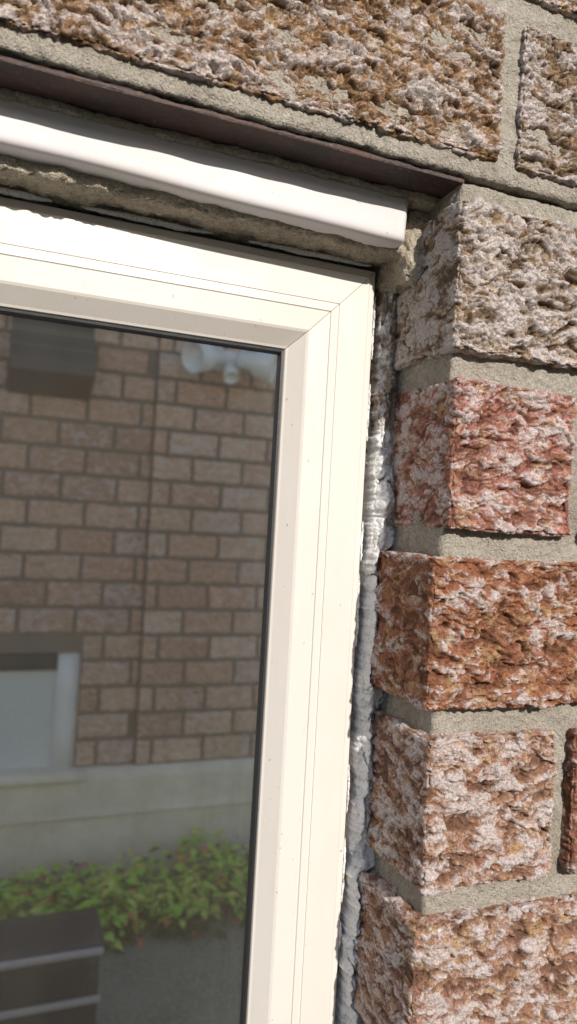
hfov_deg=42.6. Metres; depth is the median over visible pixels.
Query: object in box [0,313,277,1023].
pane
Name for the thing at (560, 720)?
mortar jamb
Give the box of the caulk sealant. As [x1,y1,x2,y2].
[0,187,398,1023]
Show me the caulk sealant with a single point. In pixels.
(378, 529)
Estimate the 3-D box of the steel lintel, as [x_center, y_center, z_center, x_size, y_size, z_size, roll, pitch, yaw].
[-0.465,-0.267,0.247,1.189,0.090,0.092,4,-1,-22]
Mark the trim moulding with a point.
(137, 159)
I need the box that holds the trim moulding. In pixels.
[0,100,407,247]
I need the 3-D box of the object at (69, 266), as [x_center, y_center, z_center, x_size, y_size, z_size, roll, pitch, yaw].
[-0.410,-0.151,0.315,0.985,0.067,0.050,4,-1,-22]
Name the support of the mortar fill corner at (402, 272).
attached to the mortar
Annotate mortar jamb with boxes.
[372,184,576,914]
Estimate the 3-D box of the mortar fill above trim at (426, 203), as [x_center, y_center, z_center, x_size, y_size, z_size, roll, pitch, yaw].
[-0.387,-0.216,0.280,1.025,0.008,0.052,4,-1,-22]
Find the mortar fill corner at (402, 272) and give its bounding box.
[373,210,430,294]
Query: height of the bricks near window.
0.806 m
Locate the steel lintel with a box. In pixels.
[0,55,463,198]
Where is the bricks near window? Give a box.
[0,0,576,1023]
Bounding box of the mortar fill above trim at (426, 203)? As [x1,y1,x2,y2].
[0,88,440,212]
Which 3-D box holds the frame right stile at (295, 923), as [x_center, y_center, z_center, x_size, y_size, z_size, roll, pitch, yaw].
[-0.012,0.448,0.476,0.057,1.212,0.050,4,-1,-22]
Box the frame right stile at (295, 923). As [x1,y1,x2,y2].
[246,273,374,1023]

